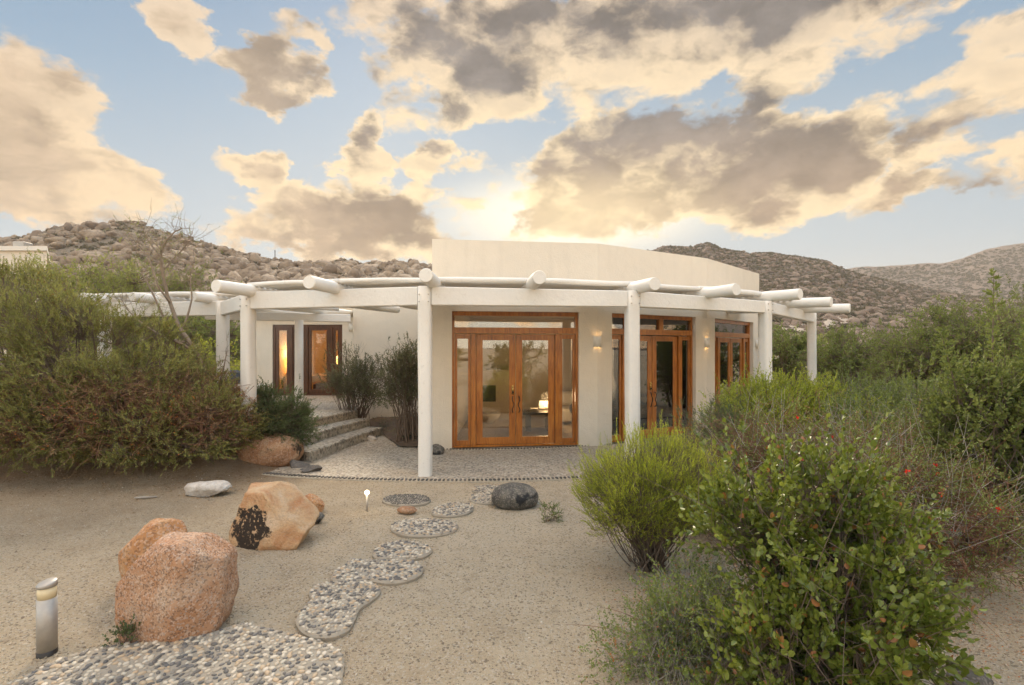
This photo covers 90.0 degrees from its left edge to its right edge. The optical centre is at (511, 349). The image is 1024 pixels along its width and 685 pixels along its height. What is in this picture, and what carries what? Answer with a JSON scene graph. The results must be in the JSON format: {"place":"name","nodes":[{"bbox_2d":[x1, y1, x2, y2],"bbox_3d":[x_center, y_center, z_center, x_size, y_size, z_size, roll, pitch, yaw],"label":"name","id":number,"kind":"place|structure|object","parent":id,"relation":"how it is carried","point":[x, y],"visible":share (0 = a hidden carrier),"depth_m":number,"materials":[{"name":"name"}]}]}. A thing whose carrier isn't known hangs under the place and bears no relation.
{"place":"outdoors","nodes":[
{"label":"outdoors","id":0,"kind":"place"},
{"bbox_2d":[0,223,381,344],"bbox_3d":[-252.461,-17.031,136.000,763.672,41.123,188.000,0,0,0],"label":"hill","id":1,"kind":"structure","parent":0,"point":[60,252],"depth_m":131.04,"materials":[{"name":"beige stone"}]},
{"bbox_2d":[0,221,406,357],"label":"hillside scrub","id":2,"kind":"object","parent":1,"relation":"on","point":[87,247],"visible":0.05,"depth_m":127.63,"materials":[{"name":"green plant"}]},
{"bbox_2d":[0,219,431,353],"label":"hillside boulders","id":3,"kind":"object","parent":1,"relation":"on","point":[243,267],"visible":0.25,"depth_m":121.87,"materials":[{"name":"brown stone"}]},
{"bbox_2d":[230,370,239,383],"bbox_3d":[-7.725,0.748,14.110,0.450,0.385,0.180,0,0,0],"label":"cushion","id":4,"kind":"object","parent":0,"point":[237,375],"visible":0.23,"depth_m":14.02,"materials":[{"name":"grey fabric"}]},
{"bbox_2d":[130,395,357,432],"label":"terrace","id":5,"kind":"structure","parent":0,"point":[325,407],"depth_m":12.18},
{"bbox_2d":[309,410,356,423],"bbox_3d":[-3.970,1.450,10.714,0.116,0.120,2.639,0,0,13],"label":"step edging","id":6,"kind":"object","parent":5,"relation":"on","point":[335,415],"visible":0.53,"depth_m":11.18,"materials":[{"name":"grey stone"}]},
{"bbox_2d":[312,356,337,388],"bbox_3d":[-5.850,0.815,18.130,1.540,1.200,2.300,0,0,0],"label":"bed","id":7,"kind":"object","parent":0,"point":[316,380],"visible":0.14,"depth_m":17.00,"materials":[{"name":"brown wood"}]},
{"bbox_2d":[271,419,708,478],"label":"patio","id":8,"kind":"structure","parent":0,"point":[382,456],"depth_m":8.69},
{"bbox_2d":[290,460,309,467],"bbox_3d":[-3.474,1.863,8.383,0.333,0.156,0.199,0,0,-21],"label":"flagstone","id":9,"kind":"object","parent":8,"relation":"on","point":[296,464],"visible":0.87,"depth_m":8.33,"materials":[{"name":"grey stone"}]},
{"bbox_2d":[300,465,321,471],"bbox_3d":[-3.166,1.873,8.070,0.326,0.124,0.176,0,0,-33],"label":"flagstone","id":10,"kind":"object","parent":8,"relation":"on","point":[311,468],"visible":0.99,"depth_m":8.02,"materials":[{"name":"grey stone"}]},
{"bbox_2d":[367,436,376,440],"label":"stone","id":11,"kind":"object","parent":8,"relation":"on","point":[371,438],"visible":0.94,"depth_m":10.78,"materials":[{"name":"beige stone"}]},
{"bbox_2d":[261,472,596,482],"bbox_3d":[3.116,1.942,9.833,14.211,0.116,2.897,0,0,-27],"label":"pebble border","id":12,"kind":"object","parent":8,"relation":"on","point":[473,480],"visible":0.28,"depth_m":7.53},
{"bbox_2d":[433,444,444,454],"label":"stone","id":13,"kind":"object","parent":8,"relation":"on","point":[438,449],"visible":0.71,"depth_m":9.35,"materials":[{"name":"grey stone"}]},
{"bbox_2d":[61,268,850,476],"bbox_3d":[-1.005,0.425,10.631,16.466,3.211,6.950,0,0,7],"label":"pergola","id":14,"kind":"object","parent":8,"relation":"on","point":[249,305],"visible":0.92,"depth_m":8.25,"materials":[{"name":"wood"}]},
{"bbox_2d":[256,239,758,448],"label":"house","id":15,"kind":"structure","parent":8,"relation":"on","point":[509,363],"depth_m":11.13,"materials":[{"name":"beige paint"}]},
{"bbox_2d":[522,409,547,430],"bbox_3d":[0.625,1.670,12.175,0.750,0.440,0.650,0,0,0],"label":"coffee table","id":16,"kind":"object","parent":15,"relation":"on","point":[527,413],"visible":0.67,"depth_m":11.92,"materials":[{"name":"black paint"}]},
{"bbox_2d":[530,408,537,411],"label":"books","id":17,"kind":"object","parent":16,"relation":"on","point":[533,409],"visible":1,"depth_m":12.01,"materials":[{"name":"beige paper"}]},
{"bbox_2d":[539,400,547,408],"bbox_3d":[0.820,1.349,12.613,0.320,0.199,0.275,0,0,0],"label":"candle lantern","id":18,"kind":"object","parent":16,"relation":"on","point":[543,404],"visible":0.82,"depth_m":12.52,"materials":[{"name":"white paint"}]},
{"bbox_2d":[545,391,571,421],"bbox_3d":[1.600,1.470,13.400,1.400,0.720,1.000,0,0,0],"label":"sofa","id":19,"kind":"object","parent":15,"relation":"on","point":[566,404],"visible":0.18,"depth_m":13.62,"materials":[{"name":"beige fabric"}]},
{"bbox_2d":[445,437,670,449],"bbox_3d":[2.751,1.942,11.477,8.970,0.116,1.437,0,0,-30],"label":"pebble border","id":20,"kind":"object","parent":8,"relation":"on","point":[527,447],"visible":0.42,"depth_m":9.90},
{"bbox_2d":[483,412,500,423],"bbox_3d":[-0.620,1.755,13.200,0.680,0.270,0.544,0,0,0],"label":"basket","id":21,"kind":"object","parent":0,"point":[490,417],"visible":0.78,"depth_m":13.04,"materials":[{"name":"wicker"}]},
{"bbox_2d":[0,356,1023,684],"bbox_3d":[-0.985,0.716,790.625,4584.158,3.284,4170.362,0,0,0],"label":"ground","id":22,"kind":"structure","parent":0,"point":[104,516],"depth_m":4.37,"materials":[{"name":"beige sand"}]},
{"bbox_2d":[0,241,50,355],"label":"distant house","id":23,"kind":"structure","parent":22,"relation":"on","point":[21,247],"depth_m":34.00,"materials":[{"name":"beige paint"}]},
{"bbox_2d":[36,577,57,658],"bbox_3d":[-2.931,1.708,3.227,0.105,0.514,0.105,0,0,0],"label":"bollard light","id":24,"kind":"object","parent":22,"relation":"on","point":[47,621],"visible":0.92,"depth_m":3.19,"materials":[{"name":"metal"}]},
{"bbox_2d":[0,250,119,390],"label":"desert tree","id":25,"kind":"object","parent":22,"relation":"on","point":[64,350],"visible":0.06,"depth_m":17.16,"materials":[{"name":"green plant"}]},
{"bbox_2d":[3,249,151,363],"bbox_3d":[-17.949,-1.052,20.907,7.145,6.070,5.252,0,0,0],"label":"desert tree","id":26,"kind":"object","parent":22,"relation":"on","point":[98,286],"visible":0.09,"depth_m":20.69,"materials":[{"name":"green plant"}]},
{"bbox_2d":[46,237,188,373],"bbox_3d":[-17.659,-1.833,23.178,8.051,7.644,5.265,0,0,38],"label":"desert tree","id":27,"kind":"object","parent":22,"relation":"on","point":[129,285],"visible":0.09,"depth_m":22.33,"materials":[{"name":"green plant"}]},
{"bbox_2d":[100,614,141,646],"bbox_3d":[-2.514,1.831,3.317,0.264,0.246,0.262,0,0,0],"label":"sprig","id":28,"kind":"object","parent":22,"relation":"on","point":[125,631],"visible":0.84,"depth_m":3.29,"materials":[{"name":"green plant"}]},
{"bbox_2d":[0,445,279,512],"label":"leaf litter","id":29,"kind":"object","parent":22,"relation":"on","point":[132,477],"visible":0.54,"depth_m":7.54,"materials":[{"name":"brown plant"}]},
{"bbox_2d":[0,250,282,477],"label":"needle shrub","id":30,"kind":"object","parent":22,"relation":"on","point":[81,407],"visible":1,"depth_m":7.55,"materials":[{"name":"green plant"}]},
{"bbox_2d":[134,496,156,498],"bbox_3d":[-4.735,1.901,6.609,0.266,0.031,0.051,0,0,-7],"label":"driftwood stick","id":31,"kind":"object","parent":22,"relation":"on","point":[143,497],"visible":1,"depth_m":6.60,"materials":[{"name":"beige wood"}]},
{"bbox_2d":[118,518,187,577],"bbox_3d":[-2.952,1.687,4.246,0.486,0.551,0.392,0,0,0],"label":"boulder","id":32,"kind":"object","parent":22,"relation":"on","point":[141,542],"visible":0.45,"depth_m":4.11,"materials":[{"name":"orange stone"}]},
{"bbox_2d":[95,194,239,414],"bbox_3d":[-5.885,-0.539,8.731,2.354,4.258,1.790,0,0,43],"label":"bare tree","id":33,"kind":"object","parent":22,"relation":"on","point":[166,289],"visible":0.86,"depth_m":8.93,"materials":[{"name":"brown plant"}]},
{"bbox_2d":[98,251,240,363],"bbox_3d":[-16.288,-1.421,24.141,7.442,6.806,5.224,0,0,-19],"label":"desert tree","id":34,"kind":"object","parent":22,"relation":"on","point":[181,288],"visible":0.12,"depth_m":23.82,"materials":[{"name":"green plant"}]},
{"bbox_2d":[3,622,344,684],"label":"stepping stone","id":35,"kind":"object","parent":22,"relation":"on","point":[246,653],"visible":1,"depth_m":3.08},
{"bbox_2d":[114,532,238,642],"bbox_3d":[-2.319,1.635,3.553,0.679,0.711,0.515,0,0,0],"label":"boulder","id":36,"kind":"object","parent":22,"relation":"on","point":[173,586],"visible":0.91,"depth_m":3.37,"materials":[{"name":"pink stone"}]},
{"bbox_2d":[124,330,239,384],"bbox_3d":[-9.781,0.629,15.380,3.316,2.704,2.910,0,0,0],"label":"desert tree","id":37,"kind":"object","parent":22,"relation":"on","point":[209,352],"visible":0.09,"depth_m":15.32,"materials":[{"name":"green plant"}]},
{"bbox_2d":[133,279,243,369],"bbox_3d":[-11.801,-0.421,19.534,4.307,4.793,4.475,0,0,-44],"label":"desert tree","id":38,"kind":"object","parent":22,"relation":"on","point":[208,328],"visible":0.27,"depth_m":19.18,"materials":[{"name":"green plant"}]},
{"bbox_2d":[184,480,231,496],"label":"rock","id":39,"kind":"object","parent":22,"relation":"on","point":[204,488],"visible":0.99,"depth_m":6.67,"materials":[{"name":"white stone"}]},
{"bbox_2d":[178,316,239,363],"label":"desert tree","id":40,"kind":"object","parent":22,"relation":"on","point":[233,329],"visible":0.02,"depth_m":21.60,"materials":[{"name":"green plant"}]},
{"bbox_2d":[231,360,239,389],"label":"desert tree","id":41,"kind":"object","parent":22,"relation":"on","point":[238,367],"depth_m":16.89,"materials":[{"name":"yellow plant"}]},
{"bbox_2d":[210,373,327,451],"bbox_3d":[-4.146,1.116,8.817,1.931,1.403,1.518,0,0,0],"label":"needle shrub","id":42,"kind":"object","parent":22,"relation":"on","point":[297,422],"visible":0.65,"depth_m":8.72,"materials":[{"name":"green plant"}]},
{"bbox_2d":[237,433,303,466],"bbox_3d":[-4.049,1.688,8.605,1.037,0.570,0.702,0,0,0],"label":"boulder","id":43,"kind":"object","parent":22,"relation":"on","point":[279,455],"visible":0.68,"depth_m":8.30,"materials":[{"name":"brown stone"}]},
{"bbox_2d":[229,481,318,550],"bbox_3d":[-2.383,1.677,5.142,0.805,0.645,0.553,0,0,0],"label":"boulder","id":44,"kind":"object","parent":22,"relation":"on","point":[278,515],"visible":0.93,"depth_m":4.98,"materials":[{"name":"stone"}]},
{"bbox_2d":[305,493,324,511],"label":"rock","id":45,"kind":"object","parent":22,"relation":"on","point":[317,502],"visible":0.45,"depth_m":5.97,"materials":[{"name":"orange stone"}]},
{"bbox_2d":[315,512,324,523],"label":"stone","id":46,"kind":"object","parent":22,"relation":"on","point":[320,517],"visible":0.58,"depth_m":5.67,"materials":[{"name":"grey stone"}]},
{"bbox_2d":[302,418,369,445],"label":"steps","id":47,"kind":"structure","parent":22,"relation":"on","point":[328,427],"depth_m":10.71,"materials":[{"name":"grey stone"}]},
{"bbox_2d":[304,418,369,439],"bbox_3d":[-3.590,1.615,10.411,0.116,0.119,2.738,0,0,12],"label":"step edging","id":48,"kind":"object","parent":47,"relation":"on","point":[338,427],"visible":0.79,"depth_m":10.60,"materials":[{"name":"grey stone"}]},
{"bbox_2d":[295,579,380,641],"bbox_3d":[-1.314,1.923,3.793,0.572,0.093,0.842,0,0,0],"label":"stepping stone","id":49,"kind":"object","parent":22,"relation":"on","point":[331,610],"visible":0.99,"depth_m":3.75,"materials":[{"name":"grey stone"}]},
{"bbox_2d":[299,426,382,461],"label":"steps","id":50,"kind":"structure","parent":22,"relation":"on","point":[320,444],"depth_m":9.86,"materials":[{"name":"grey stone"}]},
{"bbox_2d":[309,428,382,455],"bbox_3d":[-3.209,1.780,10.108,0.116,0.120,2.835,0,0,11],"label":"step edging","id":51,"kind":"object","parent":50,"relation":"on","point":[344,441],"visible":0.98,"depth_m":9.88,"materials":[{"name":"grey stone"}]},
{"bbox_2d":[315,339,397,418],"bbox_3d":[-3.664,0.787,12.133,2.225,2.126,1.595,0,0,0],"label":"upright shrub","id":52,"kind":"object","parent":22,"relation":"on","point":[361,385],"visible":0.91,"depth_m":11.98,"materials":[{"name":"green plant"}]},
{"bbox_2d":[365,490,368,511],"bbox_3d":[-1.731,1.823,6.112,0.053,0.300,0.056,0,0,0],"label":"path light","id":53,"kind":"object","parent":22,"relation":"on","point":[366,492],"visible":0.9,"depth_m":6.10,"materials":[{"name":"metal"}]},
{"bbox_2d":[331,558,423,585],"bbox_3d":[-1.144,1.923,4.404,0.762,0.094,0.486,0,0,0],"label":"stepping stone","id":54,"kind":"object","parent":22,"relation":"on","point":[388,572],"visible":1,"depth_m":4.35,"materials":[{"name":"grey stone"}]},
{"bbox_2d":[370,416,417,446],"bbox_3d":[-2.733,1.825,11.800,2.366,0.179,3.600,0,0,0],"label":"planting bed","id":55,"kind":"object","parent":22,"relation":"on","point":[389,435],"visible":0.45,"depth_m":11.55,"materials":[{"name":"brown soil"}]},
{"bbox_2d":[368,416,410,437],"bbox_3d":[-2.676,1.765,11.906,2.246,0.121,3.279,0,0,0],"label":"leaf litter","id":56,"kind":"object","parent":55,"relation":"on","point":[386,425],"visible":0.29,"depth_m":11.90,"materials":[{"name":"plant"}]},
{"bbox_2d":[365,332,417,441],"bbox_3d":[-2.100,0.724,10.585,1.876,2.249,1.592,0,0,0],"label":"upright shrub","id":57,"kind":"object","parent":55,"relation":"on","point":[402,377],"visible":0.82,"depth_m":10.47,"materials":[{"name":"green plant"}]},
{"bbox_2d":[372,540,432,560],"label":"stepping stone","id":58,"kind":"object","parent":22,"relation":"on","point":[410,550],"visible":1,"depth_m":4.80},
{"bbox_2d":[382,494,430,506],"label":"stepping stone","id":59,"kind":"object","parent":22,"relation":"on","point":[413,500],"visible":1,"depth_m":6.42,"materials":[{"name":"grey stone"}]},
{"bbox_2d":[397,506,416,513],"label":"stone","id":60,"kind":"object","parent":22,"relation":"on","point":[406,509],"visible":1,"depth_m":5.98,"materials":[{"name":"orange stone"}]},
{"bbox_2d":[390,518,457,538],"bbox_3d":[-0.945,1.923,5.478,0.738,0.094,0.549,0,0,0],"label":"stepping stone","id":61,"kind":"object","parent":22,"relation":"on","point":[417,528],"visible":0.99,"depth_m":5.41,"materials":[{"name":"grey stone"}]},
{"bbox_2d":[432,502,473,517],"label":"stepping stone","id":62,"kind":"object","parent":22,"relation":"on","point":[452,510],"visible":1,"depth_m":6.02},
{"bbox_2d":[469,491,494,505],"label":"stepping stone","id":63,"kind":"object","parent":22,"relation":"on","point":[482,498],"visible":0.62,"depth_m":6.49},
{"bbox_2d":[472,484,498,492],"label":"stepping stone","id":64,"kind":"object","parent":22,"relation":"on","point":[484,488],"visible":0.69,"depth_m":6.96,"materials":[{"name":"grey stone"}]},
{"bbox_2d":[491,482,538,509],"bbox_3d":[0.037,1.812,6.311,0.581,0.334,0.457,0,0,0],"label":"rock","id":65,"kind":"object","parent":22,"relation":"on","point":[514,496],"visible":0.94,"depth_m":6.15,"materials":[{"name":"grey stone"}]},
{"bbox_2d":[539,499,562,522],"bbox_3d":[0.447,1.813,5.721,0.297,0.299,0.288,0,0,0],"label":"sprig","id":66,"kind":"object","parent":22,"relation":"on","point":[552,512],"visible":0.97,"depth_m":5.72,"materials":[{"name":"green plant"}]},
{"bbox_2d":[566,409,740,575],"bbox_3d":[1.232,1.233,4.452,1.546,1.425,1.411,0,0,0],"label":"desert broom","id":67,"kind":"object","parent":22,"relation":"on","point":[630,489],"visible":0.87,"depth_m":4.30,"materials":[{"name":"green plant"}]},
{"bbox_2d":[565,539,802,684],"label":"creeping shrub","id":68,"kind":"object","parent":22,"relation":"on","point":[677,614],"visible":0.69,"depth_m":3.03,"materials":[{"name":"green plant"}]},
{"bbox_2d":[663,389,784,466],"bbox_3d":[2.930,1.218,6.971,1.783,1.460,1.387,0,0,0],"label":"desert broom","id":69,"kind":"object","parent":22,"relation":"on","point":[722,409],"visible":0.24,"depth_m":6.93,"materials":[{"name":"green plant"}]},
{"bbox_2d":[645,405,915,543],"bbox_3d":[2.844,1.382,5.697,3.312,1.546,1.910,0,0,-19],"label":"twiggy shrub","id":70,"kind":"object","parent":22,"relation":"on","point":[749,457],"visible":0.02,"depth_m":5.56,"materials":[{"name":"green plant"}]},
{"bbox_2d":[696,353,891,470],"bbox_3d":[4.211,1.006,7.909,3.123,1.938,2.047,0,0,-17],"label":"desert broom","id":71,"kind":"object","parent":22,"relation":"on","point":[765,386],"visible":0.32,"depth_m":7.60,"materials":[{"name":"green plant"}]},
{"bbox_2d":[589,544,1023,683],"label":"leaf litter","id":72,"kind":"object","parent":22,"relation":"on","point":[916,635],"visible":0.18,"depth_m":3.68,"materials":[{"name":"orange plant"}]},
{"bbox_2d":[772,319,843,394],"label":"desert tree","id":73,"kind":"object","parent":22,"relation":"on","point":[784,348],"visible":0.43,"depth_m":18.43,"materials":[{"name":"green plant"}]},
{"bbox_2d":[773,327,873,387],"bbox_3d":[14.195,0.464,23.011,5.186,3.095,3.912,0,0,38],"label":"desert tree","id":74,"kind":"object","parent":22,"relation":"on","point":[821,344],"visible":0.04,"depth_m":22.59,"materials":[{"name":"green plant"}]},
{"bbox_2d":[642,401,1022,684],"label":"leathery shrub","id":75,"kind":"object","parent":22,"relation":"on","point":[828,623],"visible":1,"depth_m":2.73,"materials":[{"name":"green plant"}]},
{"bbox_2d":[679,377,1023,631],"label":"twiggy shrub","id":76,"kind":"object","parent":22,"relation":"on","point":[907,472],"visible":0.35,"depth_m":4.13,"materials":[{"name":"green plant"}]},
{"bbox_2d":[790,320,934,398],"bbox_3d":[9.611,0.560,13.985,3.316,2.825,2.935,0,0,0],"label":"desert tree","id":77,"kind":"object","parent":22,"relation":"on","point":[836,347],"visible":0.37,"depth_m":14.09,"materials":[{"name":"green plant"}]},
{"bbox_2d":[805,356,969,469],"bbox_3d":[5.951,1.018,7.791,3.686,1.868,2.397,0,0,0],"label":"sage shrub","id":78,"kind":"object","parent":22,"relation":"on","point":[878,391],"visible":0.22,"depth_m":7.67,"materials":[{"name":"green plant"}]},
{"bbox_2d":[842,294,1023,410],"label":"desert tree","id":79,"kind":"object","parent":22,"relation":"on","point":[879,370],"visible":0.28,"depth_m":11.25,"materials":[{"name":"green plant"}]},
{"bbox_2d":[848,268,1023,566],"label":"leathery shrub","id":80,"kind":"object","parent":22,"relation":"on","point":[999,389],"visible":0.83,"depth_m":4.69,"materials":[{"name":"green plant"}]},
{"bbox_2d":[865,286,1023,398],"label":"desert tree","id":81,"kind":"object","parent":22,"relation":"on","point":[964,336],"visible":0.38,"depth_m":10.37,"materials":[{"name":"green plant"}]},
{"bbox_2d":[945,668,993,684],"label":"rock","id":82,"kind":"object","parent":22,"relation":"on","point":[984,679],"visible":0.48,"depth_m":2.86,"materials":[{"name":"grey stone"}]},
{"bbox_2d":[956,274,1023,370],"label":"desert tree","id":83,"kind":"object","parent":22,"relation":"on","point":[1021,306],"visible":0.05,"depth_m":11.74,"materials":[{"name":"green plant"}]},
{"bbox_2d":[0,0,1023,268],"label":"sky","id":84,"kind":"structure","parent":0,"point":[848,134],"materials":[{"name":"blue"}]},
{"bbox_2d":[782,316,860,331],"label":"dirt track","id":85,"kind":"structure","parent":0,"point":[827,322],"depth_m":121.06,"materials":[{"name":"beige soil"}]},
{"bbox_2d":[650,243,1019,331],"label":"hill","id":86,"kind":"structure","parent":0,"point":[794,265],"depth_m":249.44,"materials":[{"name":"brown stone"}]},
{"bbox_2d":[647,243,1023,352],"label":"hillside boulders","id":87,"kind":"object","parent":86,"relation":"on","point":[873,322],"visible":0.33,"depth_m":221.65,"materials":[{"name":"brown stone"}]},
{"bbox_2d":[657,242,1023,350],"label":"hillside scrub","id":88,"kind":"object","parent":86,"relation":"on","point":[841,293],"visible":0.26,"depth_m":236.17,"materials":[{"name":"plant"}]},
{"bbox_2d":[849,243,1023,301],"bbox_3d":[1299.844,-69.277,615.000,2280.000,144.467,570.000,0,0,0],"label":"hill","id":89,"kind":"structure","parent":0,"point":[974,285],"depth_m":586.83,"materials":[{"name":"brown stone"}]},
{"bbox_2d":[849,245,1023,301],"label":"hillside scrub","id":90,"kind":"object","parent":89,"relation":"on","point":[972,278],"visible":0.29,"depth_m":578.59,"materials":[{"name":"plant"}]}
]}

